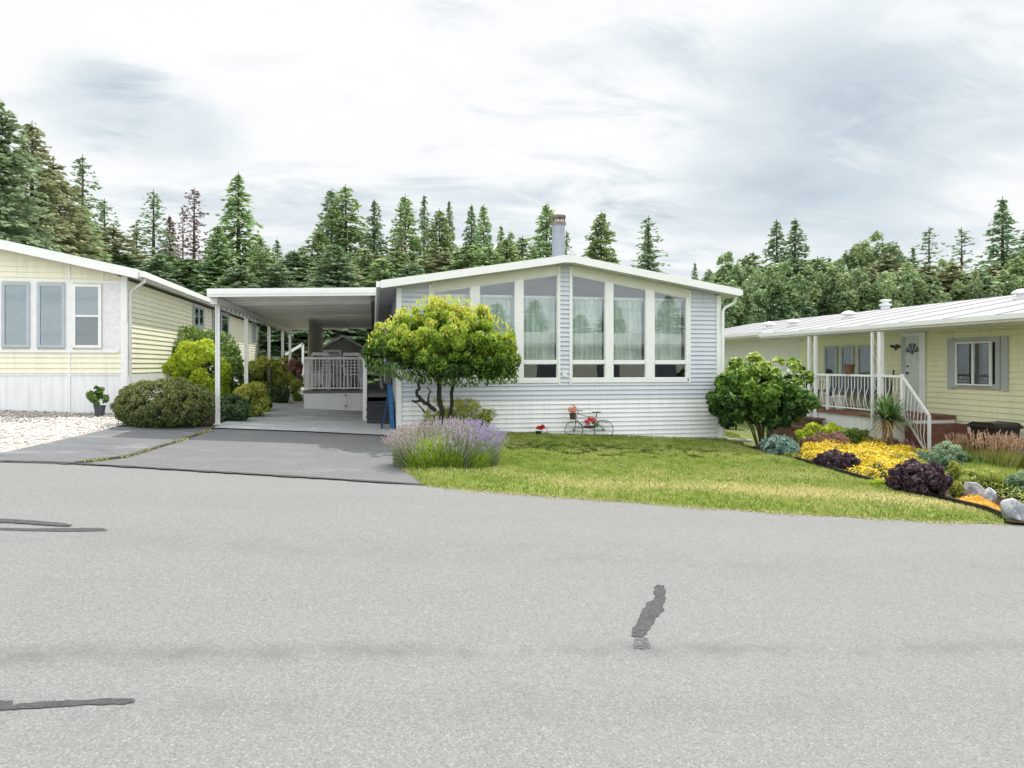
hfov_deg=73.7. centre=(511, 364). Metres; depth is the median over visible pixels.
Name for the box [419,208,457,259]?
conifer tree
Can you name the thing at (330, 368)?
patio table
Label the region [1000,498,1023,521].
boulder
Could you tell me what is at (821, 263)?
broadleaf tree
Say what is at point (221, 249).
conifer tree
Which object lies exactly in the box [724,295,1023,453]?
yellow green mobile home
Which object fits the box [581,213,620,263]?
conifer tree
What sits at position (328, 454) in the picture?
driveway
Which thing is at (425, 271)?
conifer tree
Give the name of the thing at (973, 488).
boulder
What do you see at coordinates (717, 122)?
sky
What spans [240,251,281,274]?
conifer tree
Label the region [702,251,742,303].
broadleaf tree
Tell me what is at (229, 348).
laurel shrub
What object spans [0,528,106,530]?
road patch
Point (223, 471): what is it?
road joint
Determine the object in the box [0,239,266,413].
yellow mobile home
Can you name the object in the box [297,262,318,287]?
conifer tree
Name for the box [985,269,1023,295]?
broadleaf tree
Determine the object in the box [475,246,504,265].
conifer tree
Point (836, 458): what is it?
purple shrub
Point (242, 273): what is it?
conifer tree
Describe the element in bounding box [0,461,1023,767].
road
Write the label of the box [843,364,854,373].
dark pot
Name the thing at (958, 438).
feather grass
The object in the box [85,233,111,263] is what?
conifer tree
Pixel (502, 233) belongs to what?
conifer tree
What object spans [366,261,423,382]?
conifer tree
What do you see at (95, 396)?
potted plant
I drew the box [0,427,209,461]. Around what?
side driveway
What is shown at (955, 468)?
yellow daisy
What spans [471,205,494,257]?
conifer tree
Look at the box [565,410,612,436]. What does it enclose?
bicycle planter
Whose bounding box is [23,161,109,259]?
conifer tree
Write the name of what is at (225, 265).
conifer tree
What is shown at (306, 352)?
conifer tree
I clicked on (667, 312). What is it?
window
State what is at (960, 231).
conifer tree
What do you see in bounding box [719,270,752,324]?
broadleaf tree
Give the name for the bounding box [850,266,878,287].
broadleaf tree
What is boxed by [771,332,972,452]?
side porch
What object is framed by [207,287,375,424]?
carport
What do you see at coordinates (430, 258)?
conifer tree
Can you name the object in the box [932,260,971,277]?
broadleaf tree
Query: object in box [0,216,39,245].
broadleaf tree
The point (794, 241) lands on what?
conifer tree
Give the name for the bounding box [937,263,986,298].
broadleaf tree
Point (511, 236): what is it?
conifer tree
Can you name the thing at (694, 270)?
conifer tree
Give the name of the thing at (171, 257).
conifer tree
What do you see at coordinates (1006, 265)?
broadleaf tree
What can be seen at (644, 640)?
road patch
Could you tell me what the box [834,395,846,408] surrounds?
planter pot
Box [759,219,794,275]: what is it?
conifer tree
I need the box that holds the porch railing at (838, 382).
[818,376,886,408]
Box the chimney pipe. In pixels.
[879,299,891,309]
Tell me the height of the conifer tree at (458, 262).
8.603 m
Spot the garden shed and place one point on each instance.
(340, 345)
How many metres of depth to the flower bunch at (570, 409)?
14.60 m
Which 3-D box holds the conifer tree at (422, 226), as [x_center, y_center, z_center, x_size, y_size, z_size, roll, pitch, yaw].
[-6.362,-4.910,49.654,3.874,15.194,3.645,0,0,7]
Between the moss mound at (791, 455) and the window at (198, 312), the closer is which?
the moss mound at (791, 455)
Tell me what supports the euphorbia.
on the flower bed at (997, 501)
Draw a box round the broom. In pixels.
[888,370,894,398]
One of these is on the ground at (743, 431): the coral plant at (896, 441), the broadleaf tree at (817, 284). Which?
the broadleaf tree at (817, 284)
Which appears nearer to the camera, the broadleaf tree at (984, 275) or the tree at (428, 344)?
the tree at (428, 344)
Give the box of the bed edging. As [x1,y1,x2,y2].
[789,455,1005,520]
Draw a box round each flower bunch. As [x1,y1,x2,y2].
[536,424,544,429]
[568,404,576,412]
[584,417,595,425]
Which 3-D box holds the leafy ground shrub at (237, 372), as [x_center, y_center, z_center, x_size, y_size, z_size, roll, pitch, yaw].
[-7.553,0.449,18.491,1.046,1.382,0.828,0,0,-11]
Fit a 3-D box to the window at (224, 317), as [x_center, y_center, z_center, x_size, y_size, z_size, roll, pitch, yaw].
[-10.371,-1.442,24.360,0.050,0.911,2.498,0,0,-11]
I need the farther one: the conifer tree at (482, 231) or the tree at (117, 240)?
the conifer tree at (482, 231)
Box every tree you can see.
[0,99,63,252]
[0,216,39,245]
[1,122,78,253]
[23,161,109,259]
[50,204,113,261]
[56,154,119,256]
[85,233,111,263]
[92,198,127,255]
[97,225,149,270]
[110,255,154,273]
[124,221,154,265]
[128,189,177,264]
[135,252,186,288]
[144,253,193,285]
[155,214,181,258]
[162,257,197,287]
[163,257,201,288]
[168,189,208,285]
[170,207,192,261]
[172,260,200,288]
[185,262,224,294]
[191,224,241,295]
[192,252,238,296]
[198,172,270,275]
[201,272,285,377]
[205,264,294,378]
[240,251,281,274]
[243,237,279,349]
[247,263,307,379]
[262,263,306,287]
[271,261,383,377]
[272,238,282,263]
[272,249,312,287]
[279,244,383,385]
[292,246,315,278]
[296,262,326,283]
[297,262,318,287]
[302,229,335,264]
[308,189,355,263]
[313,184,372,265]
[342,258,400,382]
[346,247,378,285]
[352,249,422,382]
[356,198,391,270]
[359,253,384,285]
[361,294,521,430]
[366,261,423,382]
[385,194,425,267]
[390,226,411,268]
[414,259,433,273]
[415,196,430,260]
[415,247,450,273]
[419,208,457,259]
[427,251,453,272]
[441,245,489,270]
[444,202,457,252]
[458,203,482,261]
[470,249,492,264]
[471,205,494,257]
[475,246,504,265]
[494,237,525,263]
[495,226,505,256]
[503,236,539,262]
[507,232,516,256]
[527,203,567,258]
[565,229,574,254]
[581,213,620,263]
[630,215,670,273]
[637,233,658,271]
[691,263,699,279]
[700,268,739,285]
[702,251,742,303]
[707,264,746,285]
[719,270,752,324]
[721,280,766,328]
[733,268,765,289]
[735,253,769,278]
[738,261,817,321]
[740,265,763,283]
[755,273,808,320]
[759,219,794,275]
[779,219,812,272]
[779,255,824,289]
[787,264,837,314]
[791,264,839,291]
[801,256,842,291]
[804,266,875,316]
[832,258,860,275]
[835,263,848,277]
[841,230,916,280]
[843,273,871,311]
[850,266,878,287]
[855,271,914,310]
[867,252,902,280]
[874,261,949,305]
[894,272,952,306]
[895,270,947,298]
[908,247,919,269]
[913,228,954,270]
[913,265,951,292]
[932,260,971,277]
[935,258,965,275]
[937,227,982,269]
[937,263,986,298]
[948,269,1002,301]
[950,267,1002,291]
[972,196,1023,279]
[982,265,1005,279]
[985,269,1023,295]
[991,248,1023,274]
[995,269,1023,282]
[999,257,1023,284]
[1007,229,1023,257]
[1010,274,1023,288]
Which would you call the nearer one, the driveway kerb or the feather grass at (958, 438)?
the driveway kerb
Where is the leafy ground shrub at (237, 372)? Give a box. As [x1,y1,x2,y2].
[220,357,252,401]
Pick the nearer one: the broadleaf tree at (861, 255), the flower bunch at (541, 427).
the flower bunch at (541, 427)
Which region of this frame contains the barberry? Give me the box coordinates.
[800,430,851,450]
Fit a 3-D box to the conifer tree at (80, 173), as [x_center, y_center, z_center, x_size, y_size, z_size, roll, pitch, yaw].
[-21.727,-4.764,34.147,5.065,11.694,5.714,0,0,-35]
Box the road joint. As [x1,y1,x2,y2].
[0,460,419,483]
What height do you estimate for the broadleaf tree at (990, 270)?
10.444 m
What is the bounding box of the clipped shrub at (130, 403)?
[109,376,215,427]
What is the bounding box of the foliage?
[798,445,921,478]
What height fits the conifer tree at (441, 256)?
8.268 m
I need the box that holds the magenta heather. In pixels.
[901,439,918,449]
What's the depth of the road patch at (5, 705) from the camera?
2.98 m
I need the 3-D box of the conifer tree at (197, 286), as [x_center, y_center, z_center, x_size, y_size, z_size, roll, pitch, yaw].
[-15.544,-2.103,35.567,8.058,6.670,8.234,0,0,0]
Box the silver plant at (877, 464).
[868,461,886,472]
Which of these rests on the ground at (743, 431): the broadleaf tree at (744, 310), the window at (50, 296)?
the broadleaf tree at (744, 310)
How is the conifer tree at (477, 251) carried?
on the ground at (743, 431)
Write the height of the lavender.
0.768 m
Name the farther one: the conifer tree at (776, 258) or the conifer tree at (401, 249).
the conifer tree at (776, 258)
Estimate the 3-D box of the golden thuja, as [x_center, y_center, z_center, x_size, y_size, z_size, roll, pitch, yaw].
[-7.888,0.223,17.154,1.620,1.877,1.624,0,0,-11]
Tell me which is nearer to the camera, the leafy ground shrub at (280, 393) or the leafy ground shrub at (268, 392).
the leafy ground shrub at (268, 392)
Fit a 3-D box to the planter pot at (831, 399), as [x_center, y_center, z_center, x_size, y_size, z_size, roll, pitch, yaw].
[8.455,0.993,18.158,0.336,0.320,0.336,0,0,-11]
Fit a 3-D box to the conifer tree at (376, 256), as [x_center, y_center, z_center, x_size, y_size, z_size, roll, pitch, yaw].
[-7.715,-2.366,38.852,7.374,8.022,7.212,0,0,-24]
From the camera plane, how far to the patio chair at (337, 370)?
21.45 m
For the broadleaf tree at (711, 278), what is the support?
on the ground at (743, 431)
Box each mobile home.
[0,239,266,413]
[375,255,751,442]
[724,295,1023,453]
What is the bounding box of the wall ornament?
[889,344,899,350]
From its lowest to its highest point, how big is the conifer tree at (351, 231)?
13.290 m
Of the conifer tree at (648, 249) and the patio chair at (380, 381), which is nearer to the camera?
the patio chair at (380, 381)
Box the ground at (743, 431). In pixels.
[5,384,1023,525]
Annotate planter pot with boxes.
[823,396,834,407]
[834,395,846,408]
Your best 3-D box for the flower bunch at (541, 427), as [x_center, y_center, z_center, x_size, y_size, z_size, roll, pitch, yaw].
[0.606,1.321,14.528,0.215,0.142,0.150,0,0,26]
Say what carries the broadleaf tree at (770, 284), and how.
on the ground at (743, 431)
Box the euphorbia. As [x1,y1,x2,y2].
[1004,470,1023,497]
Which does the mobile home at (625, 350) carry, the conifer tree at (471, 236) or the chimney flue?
the chimney flue
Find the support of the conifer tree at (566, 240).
on the ground at (743, 431)
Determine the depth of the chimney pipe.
22.33 m
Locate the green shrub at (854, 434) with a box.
[842,427,875,446]
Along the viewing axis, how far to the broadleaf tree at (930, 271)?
42.91 m
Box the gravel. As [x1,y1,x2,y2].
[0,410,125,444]
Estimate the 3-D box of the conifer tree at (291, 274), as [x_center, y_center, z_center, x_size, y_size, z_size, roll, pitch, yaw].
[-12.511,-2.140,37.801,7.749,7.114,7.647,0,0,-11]
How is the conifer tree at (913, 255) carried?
on the ground at (743, 431)
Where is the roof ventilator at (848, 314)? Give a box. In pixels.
[841,311,855,318]
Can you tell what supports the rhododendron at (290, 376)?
on the ground at (743, 431)
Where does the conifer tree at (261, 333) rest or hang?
on the ground at (743, 431)
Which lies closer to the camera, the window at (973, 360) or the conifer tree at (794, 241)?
the window at (973, 360)
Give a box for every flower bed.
[117,386,288,426]
[750,438,1023,523]
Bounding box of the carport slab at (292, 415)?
[214,388,396,434]
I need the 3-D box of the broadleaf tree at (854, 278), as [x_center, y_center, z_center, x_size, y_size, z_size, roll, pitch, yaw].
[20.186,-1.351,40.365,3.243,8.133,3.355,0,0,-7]
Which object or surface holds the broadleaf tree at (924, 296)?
on the ground at (743, 431)
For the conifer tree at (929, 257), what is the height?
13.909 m
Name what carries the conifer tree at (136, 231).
on the ground at (743, 431)
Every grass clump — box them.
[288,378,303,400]
[951,461,1005,476]
[980,465,1023,492]
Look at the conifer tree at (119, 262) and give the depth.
34.78 m
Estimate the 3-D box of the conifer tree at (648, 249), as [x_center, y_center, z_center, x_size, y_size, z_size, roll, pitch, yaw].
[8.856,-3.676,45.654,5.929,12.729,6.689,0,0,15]
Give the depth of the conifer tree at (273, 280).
34.36 m
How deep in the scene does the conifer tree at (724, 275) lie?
41.30 m
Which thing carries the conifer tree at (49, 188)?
on the ground at (743, 431)
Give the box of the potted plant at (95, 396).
[85,385,109,415]
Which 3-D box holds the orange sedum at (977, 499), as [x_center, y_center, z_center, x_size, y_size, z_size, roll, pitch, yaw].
[6.219,1.838,9.156,0.524,0.160,1.274,0,0,32]
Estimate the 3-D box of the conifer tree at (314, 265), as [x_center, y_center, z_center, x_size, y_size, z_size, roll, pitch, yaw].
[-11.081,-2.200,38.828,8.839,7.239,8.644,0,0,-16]
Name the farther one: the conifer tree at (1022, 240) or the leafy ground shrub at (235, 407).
the conifer tree at (1022, 240)
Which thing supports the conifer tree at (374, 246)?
on the ground at (743, 431)
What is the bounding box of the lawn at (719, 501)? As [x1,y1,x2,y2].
[398,430,1011,524]
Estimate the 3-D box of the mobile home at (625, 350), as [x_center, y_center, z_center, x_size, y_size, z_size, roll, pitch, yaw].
[-0.498,-0.127,23.879,8.416,4.422,19.000,0,0,-11]
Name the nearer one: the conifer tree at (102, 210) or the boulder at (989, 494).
the boulder at (989, 494)
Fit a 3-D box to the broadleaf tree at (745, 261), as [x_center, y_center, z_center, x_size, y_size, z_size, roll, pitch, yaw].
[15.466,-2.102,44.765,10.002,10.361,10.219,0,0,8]
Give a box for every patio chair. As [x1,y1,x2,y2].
[309,352,329,389]
[321,354,341,387]
[342,353,362,389]
[360,353,382,388]
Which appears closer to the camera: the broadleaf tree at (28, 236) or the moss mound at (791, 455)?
the moss mound at (791, 455)
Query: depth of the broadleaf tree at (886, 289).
38.04 m
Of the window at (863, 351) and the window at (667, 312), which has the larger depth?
the window at (863, 351)
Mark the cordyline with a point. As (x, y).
(888, 413)
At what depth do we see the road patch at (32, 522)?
5.85 m
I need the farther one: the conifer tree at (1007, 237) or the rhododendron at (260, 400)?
the conifer tree at (1007, 237)
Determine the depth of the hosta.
13.16 m
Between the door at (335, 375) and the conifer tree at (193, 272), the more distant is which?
the conifer tree at (193, 272)
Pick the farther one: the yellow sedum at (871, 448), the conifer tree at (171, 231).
the conifer tree at (171, 231)
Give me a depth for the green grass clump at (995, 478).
10.45 m
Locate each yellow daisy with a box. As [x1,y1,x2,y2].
[947,461,960,480]
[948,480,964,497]
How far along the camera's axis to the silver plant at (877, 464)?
11.91 m
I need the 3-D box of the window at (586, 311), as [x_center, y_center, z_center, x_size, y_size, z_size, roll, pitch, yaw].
[1.647,-0.834,15.222,0.867,2.263,0.428,0,0,-11]
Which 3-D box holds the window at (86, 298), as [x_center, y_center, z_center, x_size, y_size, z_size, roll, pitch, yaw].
[-9.275,-1.065,14.901,0.572,1.389,0.050,0,0,-11]
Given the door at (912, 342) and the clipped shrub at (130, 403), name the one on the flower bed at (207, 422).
the clipped shrub at (130, 403)
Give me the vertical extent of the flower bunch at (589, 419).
0.201 m
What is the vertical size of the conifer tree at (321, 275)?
7.807 m
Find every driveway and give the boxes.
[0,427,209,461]
[89,425,422,483]
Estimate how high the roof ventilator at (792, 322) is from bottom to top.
0.265 m
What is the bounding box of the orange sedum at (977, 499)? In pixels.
[955,494,1000,510]
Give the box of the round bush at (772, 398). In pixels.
[705,351,821,447]
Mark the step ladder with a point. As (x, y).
(389, 400)
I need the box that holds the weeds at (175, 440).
[84,429,212,462]
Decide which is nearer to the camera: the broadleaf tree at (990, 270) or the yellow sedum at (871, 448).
the yellow sedum at (871, 448)
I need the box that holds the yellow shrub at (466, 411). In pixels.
[419,397,495,429]
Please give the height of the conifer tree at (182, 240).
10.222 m
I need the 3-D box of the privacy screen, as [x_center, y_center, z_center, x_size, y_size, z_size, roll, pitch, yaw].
[-6.616,-0.619,23.044,0.100,1.562,5.400,0,0,-11]
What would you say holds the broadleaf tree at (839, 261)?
on the ground at (743, 431)
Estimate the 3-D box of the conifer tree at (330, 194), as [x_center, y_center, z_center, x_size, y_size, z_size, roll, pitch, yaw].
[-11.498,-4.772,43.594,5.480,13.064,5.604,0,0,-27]
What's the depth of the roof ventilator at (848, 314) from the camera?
20.68 m
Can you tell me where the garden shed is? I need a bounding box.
[320,335,362,384]
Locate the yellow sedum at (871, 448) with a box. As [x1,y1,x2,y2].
[797,435,929,480]
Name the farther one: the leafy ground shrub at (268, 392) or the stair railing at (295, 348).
the stair railing at (295, 348)
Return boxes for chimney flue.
[551,214,565,256]
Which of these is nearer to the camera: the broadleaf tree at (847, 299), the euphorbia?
the euphorbia
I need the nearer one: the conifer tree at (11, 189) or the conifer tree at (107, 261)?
the conifer tree at (11, 189)
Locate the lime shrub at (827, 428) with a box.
[794,422,849,442]
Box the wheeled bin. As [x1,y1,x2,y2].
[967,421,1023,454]
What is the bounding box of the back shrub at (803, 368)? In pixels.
[796,366,813,390]
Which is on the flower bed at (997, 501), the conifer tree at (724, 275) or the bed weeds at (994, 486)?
the bed weeds at (994, 486)
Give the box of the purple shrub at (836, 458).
[812,448,860,470]
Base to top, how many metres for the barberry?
0.448 m
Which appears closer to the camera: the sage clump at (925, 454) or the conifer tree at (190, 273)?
the sage clump at (925, 454)
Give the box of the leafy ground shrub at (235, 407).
[220,393,251,421]
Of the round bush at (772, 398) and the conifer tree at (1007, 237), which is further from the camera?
the conifer tree at (1007, 237)
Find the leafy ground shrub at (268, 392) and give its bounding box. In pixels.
[249,388,273,408]
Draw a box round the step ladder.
[381,385,394,428]
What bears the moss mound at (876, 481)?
on the lawn at (719, 501)
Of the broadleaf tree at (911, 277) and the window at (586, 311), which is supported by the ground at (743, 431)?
the broadleaf tree at (911, 277)
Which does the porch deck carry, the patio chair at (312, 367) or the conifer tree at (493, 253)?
the patio chair at (312, 367)
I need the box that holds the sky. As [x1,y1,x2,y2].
[0,0,1023,280]
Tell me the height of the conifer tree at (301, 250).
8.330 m
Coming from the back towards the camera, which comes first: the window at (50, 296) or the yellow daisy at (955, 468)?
the window at (50, 296)
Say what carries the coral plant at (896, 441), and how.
on the flower bed at (997, 501)
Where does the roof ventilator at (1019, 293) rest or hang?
on the yellow green mobile home at (962, 361)
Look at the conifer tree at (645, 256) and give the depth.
46.67 m
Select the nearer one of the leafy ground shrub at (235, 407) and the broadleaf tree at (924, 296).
the leafy ground shrub at (235, 407)
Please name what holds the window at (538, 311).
in the mobile home at (625, 350)
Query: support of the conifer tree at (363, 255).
on the ground at (743, 431)
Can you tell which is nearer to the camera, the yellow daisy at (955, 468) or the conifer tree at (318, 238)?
the yellow daisy at (955, 468)
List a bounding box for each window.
[1,282,29,347]
[37,283,64,347]
[72,284,101,347]
[193,305,204,329]
[213,309,228,336]
[252,322,256,341]
[433,287,469,378]
[480,281,514,378]
[523,275,556,378]
[572,275,604,377]
[613,283,645,377]
[654,291,685,377]
[824,346,837,378]
[840,346,853,373]
[857,345,870,374]
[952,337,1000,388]
[955,341,991,385]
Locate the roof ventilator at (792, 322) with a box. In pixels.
[786,319,799,326]
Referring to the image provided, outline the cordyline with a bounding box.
[855,392,922,449]
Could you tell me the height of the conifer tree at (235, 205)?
12.844 m
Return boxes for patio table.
[321,364,356,387]
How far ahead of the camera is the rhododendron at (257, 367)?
20.18 m
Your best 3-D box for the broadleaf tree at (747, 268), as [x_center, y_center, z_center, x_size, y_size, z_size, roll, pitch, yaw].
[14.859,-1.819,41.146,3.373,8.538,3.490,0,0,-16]
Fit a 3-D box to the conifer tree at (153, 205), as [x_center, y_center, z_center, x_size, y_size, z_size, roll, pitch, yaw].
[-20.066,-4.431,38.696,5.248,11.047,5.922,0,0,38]
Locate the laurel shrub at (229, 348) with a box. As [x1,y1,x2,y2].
[169,324,243,388]
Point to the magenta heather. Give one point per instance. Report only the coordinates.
(912, 444)
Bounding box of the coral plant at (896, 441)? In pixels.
[878,437,902,445]
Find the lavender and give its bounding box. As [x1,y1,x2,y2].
[380,415,510,468]
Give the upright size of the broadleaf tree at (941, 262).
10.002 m
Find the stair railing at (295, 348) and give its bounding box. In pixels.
[285,343,303,383]
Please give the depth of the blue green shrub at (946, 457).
11.97 m
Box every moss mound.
[783,451,800,457]
[867,478,884,485]
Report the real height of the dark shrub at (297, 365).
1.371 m
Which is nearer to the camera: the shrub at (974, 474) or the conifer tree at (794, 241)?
the shrub at (974, 474)
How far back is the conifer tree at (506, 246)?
37.90 m
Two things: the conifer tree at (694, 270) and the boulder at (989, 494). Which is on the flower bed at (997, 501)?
the boulder at (989, 494)
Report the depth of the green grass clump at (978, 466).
11.35 m
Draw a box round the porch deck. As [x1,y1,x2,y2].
[303,357,393,423]
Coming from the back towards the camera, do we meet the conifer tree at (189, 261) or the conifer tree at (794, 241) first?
the conifer tree at (794, 241)
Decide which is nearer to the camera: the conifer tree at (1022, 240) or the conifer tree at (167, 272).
the conifer tree at (167, 272)
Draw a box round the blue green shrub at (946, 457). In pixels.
[927,440,967,474]
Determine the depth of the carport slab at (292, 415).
15.18 m
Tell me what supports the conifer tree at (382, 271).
on the ground at (743, 431)
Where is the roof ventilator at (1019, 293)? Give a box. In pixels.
[1011,289,1023,299]
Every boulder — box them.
[961,482,984,495]
[982,487,996,502]
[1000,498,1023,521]
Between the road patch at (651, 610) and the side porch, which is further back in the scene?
the side porch
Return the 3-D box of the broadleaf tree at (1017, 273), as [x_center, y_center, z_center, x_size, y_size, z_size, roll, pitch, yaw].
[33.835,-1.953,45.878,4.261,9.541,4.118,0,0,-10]
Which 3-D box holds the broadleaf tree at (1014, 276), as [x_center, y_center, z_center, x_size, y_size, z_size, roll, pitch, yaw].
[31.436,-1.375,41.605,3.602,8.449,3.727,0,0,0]
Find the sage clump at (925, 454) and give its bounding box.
[907,449,930,463]
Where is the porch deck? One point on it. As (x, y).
(353, 397)
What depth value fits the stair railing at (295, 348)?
31.65 m
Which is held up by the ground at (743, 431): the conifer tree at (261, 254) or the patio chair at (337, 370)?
the conifer tree at (261, 254)
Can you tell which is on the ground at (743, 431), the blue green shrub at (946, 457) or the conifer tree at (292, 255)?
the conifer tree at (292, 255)
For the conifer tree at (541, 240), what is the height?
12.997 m
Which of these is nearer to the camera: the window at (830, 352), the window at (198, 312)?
the window at (830, 352)
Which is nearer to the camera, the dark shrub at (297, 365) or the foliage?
the foliage
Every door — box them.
[323,352,338,383]
[906,336,918,411]
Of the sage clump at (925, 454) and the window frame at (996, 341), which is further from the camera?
the window frame at (996, 341)
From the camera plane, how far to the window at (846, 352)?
19.09 m
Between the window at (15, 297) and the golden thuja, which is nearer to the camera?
the window at (15, 297)
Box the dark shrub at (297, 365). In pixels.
[285,358,303,384]
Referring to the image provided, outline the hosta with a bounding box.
[759,434,799,455]
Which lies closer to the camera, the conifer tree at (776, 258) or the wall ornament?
the wall ornament
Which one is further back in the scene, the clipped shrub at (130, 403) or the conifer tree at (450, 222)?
the conifer tree at (450, 222)
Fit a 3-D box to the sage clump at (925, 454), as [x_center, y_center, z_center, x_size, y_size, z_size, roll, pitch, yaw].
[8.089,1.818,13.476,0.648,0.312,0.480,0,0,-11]
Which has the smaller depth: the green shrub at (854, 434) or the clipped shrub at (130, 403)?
the clipped shrub at (130, 403)
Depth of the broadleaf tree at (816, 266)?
42.20 m
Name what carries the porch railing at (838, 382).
on the side porch
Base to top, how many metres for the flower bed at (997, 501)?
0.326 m
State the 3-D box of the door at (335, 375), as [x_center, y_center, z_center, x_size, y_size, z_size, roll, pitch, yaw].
[-7.082,0.306,26.701,0.608,1.602,0.013,0,0,-11]
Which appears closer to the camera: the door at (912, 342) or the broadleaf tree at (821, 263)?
the door at (912, 342)
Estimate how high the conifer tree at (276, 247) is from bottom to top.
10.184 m
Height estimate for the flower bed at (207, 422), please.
0.372 m
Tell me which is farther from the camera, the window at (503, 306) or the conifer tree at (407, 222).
the conifer tree at (407, 222)
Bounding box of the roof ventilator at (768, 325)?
[763,322,775,328]
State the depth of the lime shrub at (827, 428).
16.15 m
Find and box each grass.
[943,433,988,456]
[968,428,1023,472]
[997,434,1023,470]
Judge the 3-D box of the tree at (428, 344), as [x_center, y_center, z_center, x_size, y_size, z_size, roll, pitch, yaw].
[-1.353,0.064,13.253,3.094,2.928,2.521,0,0,-11]
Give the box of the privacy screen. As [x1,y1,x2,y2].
[308,318,322,356]
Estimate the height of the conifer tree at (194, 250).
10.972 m
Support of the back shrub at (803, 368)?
on the ground at (743, 431)
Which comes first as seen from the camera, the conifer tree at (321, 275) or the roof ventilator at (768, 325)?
the roof ventilator at (768, 325)
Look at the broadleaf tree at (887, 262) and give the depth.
45.23 m
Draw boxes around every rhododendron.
[232,380,271,416]
[248,355,286,388]
[276,356,294,386]
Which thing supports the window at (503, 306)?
in the mobile home at (625, 350)
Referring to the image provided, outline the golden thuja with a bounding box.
[160,337,231,404]
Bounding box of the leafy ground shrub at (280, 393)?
[270,383,289,402]
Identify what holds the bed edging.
on the lawn at (719, 501)
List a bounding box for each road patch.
[0,518,71,525]
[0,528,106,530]
[0,698,134,709]
[632,584,665,636]
[633,637,649,648]
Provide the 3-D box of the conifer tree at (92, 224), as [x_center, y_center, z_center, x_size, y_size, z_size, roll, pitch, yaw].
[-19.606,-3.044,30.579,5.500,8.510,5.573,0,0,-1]
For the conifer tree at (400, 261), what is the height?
8.001 m
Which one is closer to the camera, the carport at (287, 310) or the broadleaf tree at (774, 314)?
the carport at (287, 310)
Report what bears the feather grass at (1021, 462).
on the flower bed at (997, 501)
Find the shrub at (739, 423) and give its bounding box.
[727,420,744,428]
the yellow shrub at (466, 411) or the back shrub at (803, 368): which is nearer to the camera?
the yellow shrub at (466, 411)
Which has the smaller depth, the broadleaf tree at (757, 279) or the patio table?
the patio table
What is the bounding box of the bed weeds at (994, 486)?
[873,450,1023,501]
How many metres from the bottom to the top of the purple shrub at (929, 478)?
0.567 m
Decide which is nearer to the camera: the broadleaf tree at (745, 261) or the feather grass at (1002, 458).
the feather grass at (1002, 458)
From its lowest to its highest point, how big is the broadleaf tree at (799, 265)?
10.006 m
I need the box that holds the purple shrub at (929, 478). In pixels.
[885,458,953,496]
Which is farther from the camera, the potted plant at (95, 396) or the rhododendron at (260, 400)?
the rhododendron at (260, 400)
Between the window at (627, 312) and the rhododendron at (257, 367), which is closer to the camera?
the window at (627, 312)
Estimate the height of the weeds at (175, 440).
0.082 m
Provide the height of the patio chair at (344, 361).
1.058 m
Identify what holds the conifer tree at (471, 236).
on the ground at (743, 431)
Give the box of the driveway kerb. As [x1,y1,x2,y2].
[75,427,214,463]
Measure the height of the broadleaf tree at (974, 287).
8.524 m

